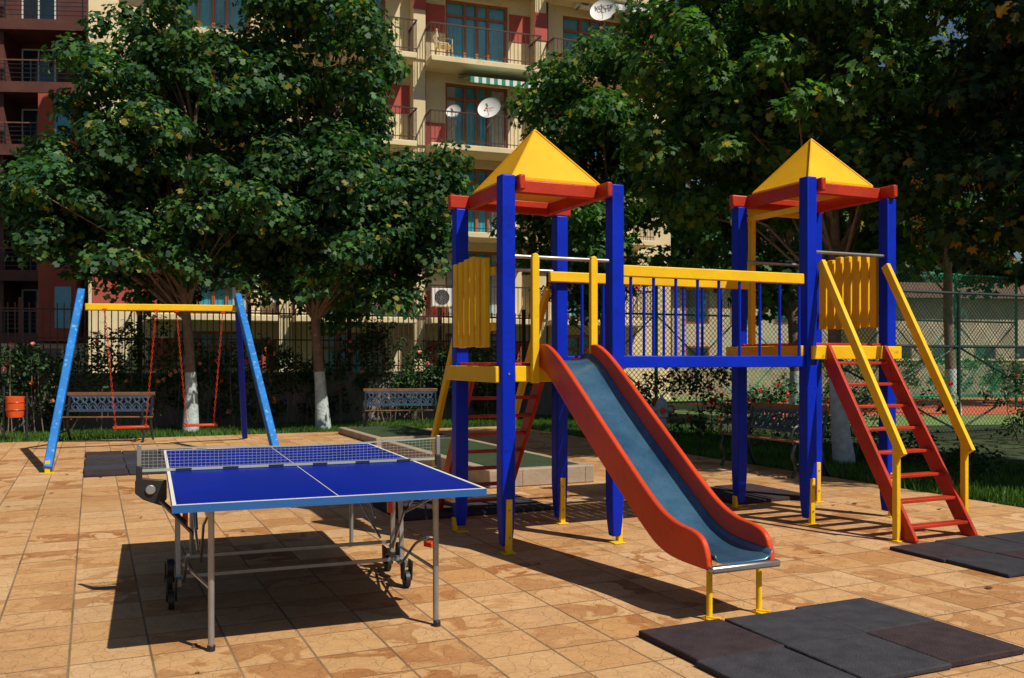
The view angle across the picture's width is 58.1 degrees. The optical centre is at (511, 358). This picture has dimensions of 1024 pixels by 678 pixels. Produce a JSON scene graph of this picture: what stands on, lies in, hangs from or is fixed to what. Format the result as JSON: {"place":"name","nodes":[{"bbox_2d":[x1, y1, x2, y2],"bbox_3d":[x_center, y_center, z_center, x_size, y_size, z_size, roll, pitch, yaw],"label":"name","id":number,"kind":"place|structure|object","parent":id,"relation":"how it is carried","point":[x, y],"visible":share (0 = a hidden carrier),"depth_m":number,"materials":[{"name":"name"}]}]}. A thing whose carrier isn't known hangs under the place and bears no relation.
{"place":"outdoors","nodes":[
{"label":"outdoors","id":0,"kind":"place"},
{"bbox_2d":[1,343,88,373],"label":"ground floor","id":1,"kind":"structure","parent":0,"point":[61,346],"depth_m":40.20,"materials":[{"name":"brown paint"}]},
{"bbox_2d":[24,348,60,372],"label":"ground floor windows","id":2,"kind":"structure","parent":1,"relation":"attached to","point":[53,352],"depth_m":40.14,"materials":[{"name":"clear glass"}]},
{"bbox_2d":[0,18,88,343],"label":"balcony fascias","id":3,"kind":"object","parent":1,"relation":"on","point":[34,31],"depth_m":40.36,"materials":[{"name":"red paint"}]},
{"bbox_2d":[0,0,86,332],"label":"railings","id":4,"kind":"object","parent":3,"relation":"on","point":[5,126],"visible":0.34,"depth_m":40.36,"materials":[{"name":"metal"}]},
{"bbox_2d":[0,59,86,311],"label":"handrails","id":5,"kind":"object","parent":4,"relation":"attached to","point":[26,123],"depth_m":40.35,"materials":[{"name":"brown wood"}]},
{"bbox_2d":[0,0,88,332],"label":"columns","id":6,"kind":"structure","parent":3,"relation":"on","point":[10,111],"depth_m":40.96,"materials":[{"name":"paint"}]},
{"bbox_2d":[38,93,81,340],"bbox_3d":[-19.676,-6.120,40.113,1.600,10.700,0.620,0,0,-4],"label":"red bay","id":7,"kind":"object","parent":1,"relation":"on","point":[49,279],"visible":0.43,"depth_m":39.78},
{"bbox_2d":[55,96,71,327],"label":"bay windows","id":8,"kind":"structure","parent":7,"relation":"attached to","point":[63,295],"depth_m":39.79,"materials":[{"name":"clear glass"}]},
{"bbox_2d":[21,0,86,332],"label":"walls","id":9,"kind":"structure","parent":0,"point":[62,11],"depth_m":42.35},
{"bbox_2d":[22,0,55,296],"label":"frames","id":10,"kind":"structure","parent":9,"relation":"attached to","point":[38,50],"depth_m":42.17,"materials":[{"name":"white paint"}]},
{"bbox_2d":[23,0,53,332],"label":"glass","id":11,"kind":"object","parent":10,"relation":"in","point":[31,297],"visible":0.16,"depth_m":42.18,"materials":[{"name":"glass"}]},
{"bbox_2d":[0,426,1023,677],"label":"paving","id":12,"kind":"structure","parent":0,"point":[82,582],"depth_m":5.86,"materials":[{"name":"beige tile"}]},
{"bbox_2d":[58,392,154,441],"bbox_3d":[-7.038,1.008,15.960,1.500,0.846,0.611,0,0,-4],"label":"park bench","id":13,"kind":"object","parent":12,"relation":"on","point":[125,395],"visible":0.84,"depth_m":16.16,"materials":[{"name":"metal"}]},
{"bbox_2d":[83,448,191,476],"bbox_3d":[-5.088,1.410,12.742,1.510,0.036,3.001,0,0,-24],"label":"rubber mat","id":14,"kind":"object","parent":12,"relation":"on","point":[108,463],"visible":0.67,"depth_m":12.37,"materials":[{"name":"grey rubber"}]},
{"bbox_2d":[40,438,249,473],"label":"anchors","id":15,"kind":"object","parent":12,"relation":"on","point":[47,470],"visible":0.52,"depth_m":11.47,"materials":[{"name":"yellow paint"}]},
{"bbox_2d":[43,288,278,471],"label":"front legs","id":16,"kind":"object","parent":12,"relation":"on","point":[67,367],"visible":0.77,"depth_m":12.97,"materials":[{"name":"blue paint"}]},
{"bbox_2d":[85,303,236,311],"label":"top beam","id":17,"kind":"structure","parent":16,"relation":"attached to","point":[145,307],"depth_m":14.04,"materials":[{"name":"yellow metal"}]},
{"bbox_2d":[102,308,224,312],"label":"hangers","id":18,"kind":"object","parent":17,"relation":"attached to","point":[104,309],"visible":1,"depth_m":14.02,"materials":[{"name":"orange paint"}]},
{"bbox_2d":[104,311,223,425],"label":"chains","id":19,"kind":"object","parent":18,"relation":"hanging from","point":[151,370],"visible":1,"depth_m":14.05,"materials":[{"name":"orange paint"}]},
{"bbox_2d":[112,422,217,428],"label":"seats","id":20,"kind":"object","parent":19,"relation":"hanging from","point":[147,426],"visible":1,"depth_m":13.96,"materials":[{"name":"red paint"}]},
{"bbox_2d":[234,302,247,438],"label":"legs","id":21,"kind":"object","parent":12,"relation":"on","point":[240,358],"visible":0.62,"depth_m":15.51,"materials":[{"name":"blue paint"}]},
{"bbox_2d":[135,435,486,651],"bbox_3d":[-1.342,0.968,5.752,1.875,0.925,2.740,0,0,-21],"label":"table tennis","id":22,"kind":"object","parent":12,"relation":"on","point":[209,482],"visible":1,"depth_m":5.38,"materials":[{"name":"blue paint"}]},
{"bbox_2d":[338,425,451,444],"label":"minigolf lane","id":23,"kind":"structure","parent":12,"relation":"on","point":[374,433],"depth_m":16.31,"materials":[{"name":"carpet"}]},
{"bbox_2d":[362,388,436,426],"bbox_3d":[-2.177,1.008,17.959,1.450,0.846,0.611,0,0,-6],"label":"park bench","id":24,"kind":"object","parent":12,"relation":"on","point":[402,391],"visible":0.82,"depth_m":18.17,"materials":[{"name":"metal"}]},
{"bbox_2d":[372,494,552,520],"bbox_3d":[-0.485,1.412,8.850,1.518,0.032,1.001,0,0,-25],"label":"rubber mat","id":25,"kind":"object","parent":12,"relation":"on","point":[523,504],"visible":0.43,"depth_m":8.65,"materials":[{"name":"grey rubber"}]},
{"bbox_2d":[430,286,550,510],"bbox_3d":[-0.221,0.396,8.306,0.830,2.068,0.968,0,0,-24],"label":"playground ladder","id":26,"kind":"object","parent":25,"relation":"on","point":[528,416],"visible":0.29,"depth_m":8.27,"materials":[{"name":"metal"}]},
{"bbox_2d":[381,438,593,487],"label":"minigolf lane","id":27,"kind":"structure","parent":12,"relation":"on","point":[535,469],"depth_m":10.83,"materials":[{"name":"concrete"}]},
{"bbox_2d":[7,433,996,672],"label":"fallen leaves","id":28,"kind":"object","parent":12,"relation":"on","point":[195,645],"visible":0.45,"depth_m":7.63,"materials":[{"name":"brown plant"}]},
{"bbox_2d":[446,129,625,554],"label":"playground tower","id":29,"kind":"structure","parent":12,"relation":"on","point":[535,172],"depth_m":7.15,"materials":[{"name":"blue metal"}]},
{"bbox_2d":[548,265,804,367],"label":"playground bridge","id":30,"kind":"structure","parent":29,"relation":"attached to","point":[683,278],"depth_m":7.73,"materials":[{"name":"blue paint"}]},
{"bbox_2d":[531,253,779,619],"bbox_3d":[0.802,0.323,6.029,0.553,2.213,2.225,0,0,-24],"label":"playground slide","id":31,"kind":"object","parent":12,"relation":"on","point":[682,511],"visible":0.99,"depth_m":5.93,"materials":[{"name":"orange paint"}]},
{"bbox_2d":[710,483,799,503],"bbox_3d":[2.428,1.410,9.681,1.002,0.036,1.013,0,0,-24],"label":"rubber mat","id":32,"kind":"object","parent":12,"relation":"on","point":[755,493],"visible":0.54,"depth_m":9.51,"materials":[{"name":"grey rubber"}]},
{"bbox_2d":[719,402,830,478],"bbox_3d":[3.320,1.008,11.740,0.611,0.846,1.450,0,0,-24],"label":"park bench","id":33,"kind":"object","parent":12,"relation":"on","point":[789,409],"visible":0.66,"depth_m":11.94,"materials":[{"name":"metal"}]},
{"bbox_2d":[639,597,1023,677],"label":"rubber mat","id":34,"kind":"object","parent":12,"relation":"on","point":[862,637],"visible":1,"depth_m":4.51,"materials":[{"name":"grey rubber"}]},
{"bbox_2d":[817,260,977,543],"bbox_3d":[3.213,0.287,7.699,0.825,2.286,1.009,0,0,-24],"label":"playground ladder","id":35,"kind":"object","parent":12,"relation":"on","point":[903,528],"visible":0.98,"depth_m":7.62,"materials":[{"name":"red metal"}]},
{"bbox_2d":[890,531,1023,577],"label":"rubber mat","id":36,"kind":"object","parent":12,"relation":"on","point":[1000,554],"visible":1,"depth_m":6.69,"materials":[{"name":"grey rubber"}]},
{"bbox_2d":[0,414,1023,507],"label":"grass lawn","id":37,"kind":"structure","parent":0,"point":[1008,488],"depth_m":14.68,"materials":[{"name":"green plant"}]},
{"bbox_2d":[2,387,27,440],"bbox_3d":[-8.601,0.955,15.950,0.325,0.950,0.325,0,0,45],"label":"waste bin","id":38,"kind":"object","parent":37,"relation":"on","point":[13,406],"visible":0.98,"depth_m":15.90,"materials":[{"name":"orange paint"}]},
{"bbox_2d":[0,311,271,433],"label":"rose bushes","id":39,"kind":"object","parent":37,"relation":"on","point":[23,360],"visible":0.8,"depth_m":18.46,"materials":[{"name":"green plant"}]},
{"bbox_2d":[0,0,332,431],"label":"maple tree","id":40,"kind":"object","parent":37,"relation":"on","point":[100,194],"visible":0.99,"depth_m":17.27,"materials":[{"name":"green plant"}]},
{"bbox_2d":[206,0,478,429],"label":"maple tree","id":41,"kind":"object","parent":37,"relation":"on","point":[387,220],"visible":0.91,"depth_m":17.96,"materials":[{"name":"green plant"}]},
{"bbox_2d":[257,315,534,425],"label":"rose bushes","id":42,"kind":"object","parent":37,"relation":"on","point":[303,374],"visible":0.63,"depth_m":20.41,"materials":[{"name":"green plant"}]},
{"bbox_2d":[487,26,686,348],"bbox_3d":[1.653,-3.024,20.634,4.431,8.993,4.310,0,0,0],"label":"maple tree","id":43,"kind":"object","parent":37,"relation":"on","point":[582,139],"visible":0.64,"depth_m":20.18,"materials":[{"name":"green plant"}]},
{"bbox_2d":[635,355,878,437],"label":"rose bushes","id":44,"kind":"object","parent":37,"relation":"on","point":[701,425],"visible":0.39,"depth_m":16.95,"materials":[{"name":"green plant"}]},
{"bbox_2d":[606,0,1015,464],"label":"maple tree","id":45,"kind":"object","parent":37,"relation":"on","point":[739,86],"visible":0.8,"depth_m":12.53,"materials":[{"name":"green plant"}]},
{"bbox_2d":[728,414,1009,476],"bbox_3d":[6.301,1.183,11.020,1.873,0.699,9.824,0,0,-25],"label":"hedge","id":46,"kind":"object","parent":37,"relation":"on","point":[954,454],"visible":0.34,"depth_m":12.29,"materials":[{"name":"green plant"}]},
{"bbox_2d":[451,394,1023,504],"bbox_3d":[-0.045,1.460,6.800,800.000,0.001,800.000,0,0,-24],"label":"ground","id":47,"kind":"structure","parent":0,"point":[1013,449],"depth_m":16.68,"materials":[{"name":"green plant"}]},
{"bbox_2d":[42,354,87,372],"bbox_3d":[-12.098,0.644,37.001,14.112,1.712,1.543,0,0,0],"label":"hedge","id":48,"kind":"object","parent":47,"relation":"on","point":[52,358],"visible":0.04,"depth_m":36.90,"materials":[{"name":"green plant"}]},
{"bbox_2d":[0,374,571,431],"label":"boundary wall","id":49,"kind":"structure","parent":47,"relation":"on","point":[544,407],"depth_m":20.02,"materials":[{"name":"concrete"}]},
{"bbox_2d":[2,371,444,376],"bbox_3d":[-9.362,0.320,18.399,26.000,0.060,0.310,0,0,-24],"label":"coping","id":50,"kind":"object","parent":49,"relation":"on","point":[276,373],"visible":0.08,"depth_m":19.65,"materials":[{"name":"concrete"}]},
{"bbox_2d":[0,297,530,373],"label":"iron fence","id":51,"kind":"object","parent":50,"relation":"on","point":[523,318],"visible":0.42,"depth_m":20.15,"materials":[{"name":"black metal"}]},
{"bbox_2d":[89,0,670,399],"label":"walls","id":52,"kind":"structure","parent":47,"relation":"on","point":[435,89],"depth_m":29.56,"materials":[{"name":"beige paint"}]},
{"bbox_2d":[92,0,653,369],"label":"red panels","id":53,"kind":"object","parent":52,"relation":"attached to","point":[517,23],"visible":0.12,"depth_m":29.46,"materials":[{"name":"red paint"}]},
{"bbox_2d":[174,0,618,371],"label":"window frames","id":54,"kind":"structure","parent":52,"relation":"attached to","point":[487,20],"depth_m":30.07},
{"bbox_2d":[177,0,615,372],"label":"window glass","id":55,"kind":"object","parent":54,"relation":"in","point":[494,14],"visible":0.09,"depth_m":30.11,"materials":[{"name":"glass"}]},
{"bbox_2d":[178,73,615,371],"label":"curtains","id":56,"kind":"object","parent":54,"relation":"attached to","point":[499,96],"visible":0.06,"depth_m":29.91,"materials":[{"name":"white fabric"}]},
{"bbox_2d":[144,0,653,320],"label":"balcony railings","id":57,"kind":"object","parent":52,"relation":"attached to","point":[455,140],"visible":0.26,"depth_m":28.79,"materials":[{"name":"metal"}]},
{"bbox_2d":[446,104,460,131],"bbox_3d":[-1.895,-7.584,28.858,0.340,0.764,0.627,0,0,-34],"label":"satellite dish","id":58,"kind":"object","parent":57,"relation":"attached to","point":[454,107],"visible":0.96,"depth_m":28.81,"materials":[{"name":"white paint"}]},
{"bbox_2d":[478,97,500,128],"bbox_3d":[-0.759,-7.751,28.796,0.504,0.898,0.750,0,0,-41],"label":"satellite dish","id":59,"kind":"object","parent":57,"relation":"attached to","point":[489,107],"visible":1,"depth_m":28.84,"materials":[{"name":"white paint"}]},
{"bbox_2d":[573,2,592,10],"bbox_3d":[2.477,-12.035,30.944,0.820,0.630,0.320,0,0,-20],"label":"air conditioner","id":60,"kind":"object","parent":57,"relation":"attached to","point":[580,5],"visible":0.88,"depth_m":30.81,"materials":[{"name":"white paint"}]},
{"bbox_2d":[590,0,615,30],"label":"satellite dish","id":61,"kind":"object","parent":57,"relation":"attached to","point":[602,10],"visible":0.99,"depth_m":30.17,"materials":[{"name":"white paint"}]},
{"bbox_2d":[615,4,649,14],"bbox_3d":[4.106,-11.730,31.263,1.647,0.380,1.170,0,0,-20],"label":"white awning","id":62,"kind":"object","parent":57,"relation":"attached to","point":[620,6],"visible":0.16,"depth_m":30.67,"materials":[{"name":"fabric"}]},
{"bbox_2d":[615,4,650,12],"bbox_3d":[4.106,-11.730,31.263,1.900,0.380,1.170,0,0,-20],"label":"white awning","id":63,"kind":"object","parent":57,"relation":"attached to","point":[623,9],"visible":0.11,"depth_m":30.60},
{"bbox_2d":[145,0,654,326],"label":"balcony slabs","id":64,"kind":"structure","parent":52,"relation":"attached to","point":[470,67],"depth_m":28.93,"materials":[{"name":"beige concrete"}]},
{"bbox_2d":[433,28,452,56],"bbox_3d":[-2.170,-9.825,28.949,0.568,0.911,0.490,0,0,-20],"label":"plastic chair","id":65,"kind":"object","parent":64,"relation":"on","point":[439,46],"visible":0.92,"depth_m":28.86,"materials":[{"name":"beige plastic"}]},
{"bbox_2d":[430,288,450,308],"bbox_3d":[-2.197,-1.935,29.461,0.820,0.630,0.320,0,0,-20],"label":"air conditioner","id":66,"kind":"object","parent":52,"relation":"attached to","point":[440,297],"visible":0.93,"depth_m":29.30,"materials":[{"name":"white paint"}]},
{"bbox_2d":[458,76,527,86],"bbox_3d":[-0.488,-8.850,29.517,2.172,0.540,1.320,0,0,-20],"label":"green awning","id":67,"kind":"object","parent":52,"relation":"attached to","point":[471,78],"visible":0.69,"depth_m":28.82,"materials":[{"name":"green fabric"}]},
{"bbox_2d":[474,76,538,87],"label":"awning stripes","id":68,"kind":"object","parent":52,"relation":"attached to","point":[492,81],"visible":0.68,"depth_m":28.84,"materials":[{"name":"white fabric"}]},
{"bbox_2d":[277,0,545,371],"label":"piers","id":69,"kind":"structure","parent":47,"relation":"on","point":[417,85],"depth_m":28.91,"materials":[{"name":"beige paint"}]},
{"bbox_2d":[292,2,547,369],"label":"downpipes","id":70,"kind":"object","parent":69,"relation":"attached to","point":[425,160],"visible":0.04,"depth_m":29.29,"materials":[{"name":"brown metal"}]},
{"bbox_2d":[650,394,674,428],"bbox_3d":[2.423,1.018,14.886,0.397,0.885,0.300,0,0,30],"label":"fire hydrant","id":71,"kind":"object","parent":47,"relation":"on","point":[661,409],"visible":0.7,"depth_m":14.83,"materials":[{"name":"grey metal"}]},
{"bbox_2d":[671,287,827,355],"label":"walls","id":72,"kind":"structure","parent":47,"relation":"on","point":[715,323],"depth_m":46.46,"materials":[{"name":"beige paint"}]},
{"bbox_2d":[686,290,787,355],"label":"frames","id":73,"kind":"structure","parent":72,"relation":"attached to","point":[708,316],"depth_m":46.39,"materials":[{"name":"brown wood"}]},
{"bbox_2d":[687,292,787,355],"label":"windows","id":74,"kind":"structure","parent":72,"relation":"attached to","point":[694,312],"depth_m":46.24,"materials":[{"name":"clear glass"}]},
{"bbox_2d":[671,200,1022,283],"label":"distant trees","id":75,"kind":"object","parent":47,"relation":"on","point":[681,247],"visible":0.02,"depth_m":54.52,"materials":[{"name":"green plant"}]},
{"bbox_2d":[671,361,1023,396],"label":"rubble wall","id":76,"kind":"structure","parent":47,"relation":"on","point":[764,377],"depth_m":36.12,"materials":[{"name":"stone"}]},
{"bbox_2d":[843,359,1023,360],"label":"coping","id":77,"kind":"object","parent":76,"relation":"on","point":[961,359],"visible":0.11,"depth_m":38.23,"materials":[{"name":"red"}]},
{"bbox_2d":[777,352,1023,396],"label":"hedge","id":78,"kind":"object","parent":47,"relation":"on","point":[914,365],"visible":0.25,"depth_m":34.59,"materials":[{"name":"green plant"}]},
{"bbox_2d":[822,289,1023,440],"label":"court fence","id":79,"kind":"object","parent":47,"relation":"on","point":[959,347],"visible":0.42,"depth_m":16.39,"materials":[{"name":"green metal"}]},
{"bbox_2d":[841,298,1023,358],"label":"walls","id":80,"kind":"structure","parent":47,"relation":"on","point":[964,310],"depth_m":48.78,"materials":[{"name":"beige paint"}]},
{"bbox_2d":[899,282,1023,298],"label":"roof","id":81,"kind":"structure","parent":80,"relation":"on","point":[964,288],"depth_m":50.73,"materials":[{"name":"brown tile"}]},
{"bbox_2d":[902,348,1023,358],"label":"windows","id":82,"kind":"structure","parent":80,"relation":"attached to","point":[1019,353],"depth_m":48.83,"materials":[{"name":"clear glass"}]},
{"bbox_2d":[860,0,1023,293],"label":"maple tree","id":83,"kind":"object","parent":47,"relation":"on","point":[996,164],"visible":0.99,"depth_m":11.02,"materials":[{"name":"green plant"}]},
{"bbox_2d":[919,354,1023,442],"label":"rose bushes","id":84,"kind":"object","parent":47,"relation":"on","point":[1018,379],"visible":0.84,"depth_m":15.74,"materials":[{"name":"green plant"}]},
{"bbox_2d":[726,138,901,525],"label":"playground tower","id":85,"kind":"structure","parent":0,"point":[809,183],"depth_m":8.42,"materials":[{"name":"blue metal"}]},
{"bbox_2d":[647,394,1023,426],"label":"court surround","id":86,"kind":"object","parent":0,"point":[682,408],"depth_m":23.14,"materials":[{"name":"green"}]},
{"bbox_2d":[598,0,976,425],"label":"maple tree","id":87,"kind":"object","parent":86,"relation":"on","point":[709,248],"visible":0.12,"depth_m":19.89,"materials":[{"name":"green plant"}]},
{"bbox_2d":[568,256,1017,405],"bbox_3d":[8.285,-0.530,24.862,15.684,3.980,0.084,0,0,-24],"label":"court fence","id":88,"kind":"object","parent":86,"relation":"on","point":[670,314],"visible":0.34,"depth_m":25.59,"materials":[{"name":"green metal"}]},
{"bbox_2d":[857,1,1023,414],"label":"maple tree","id":89,"kind":"object","parent":86,"relation":"on","point":[959,26],"visible":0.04,"depth_m":23.92,"materials":[{"name":"green plant"}]},
{"bbox_2d":[927,199,1023,299],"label":"maple tree","id":90,"kind":"object","parent":86,"relation":"on","point":[978,270],"visible":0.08,"depth_m":28.15,"materials":[{"name":"green plant"}]},
{"bbox_2d":[675,0,1022,268],"label":"sky","id":91,"kind":"structure","parent":0,"point":[1017,255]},
{"bbox_2d":[683,398,1023,416],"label":"court surface","id":92,"kind":"object","parent":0,"point":[935,408],"depth_m":27.88,"materials":[{"name":"red"}]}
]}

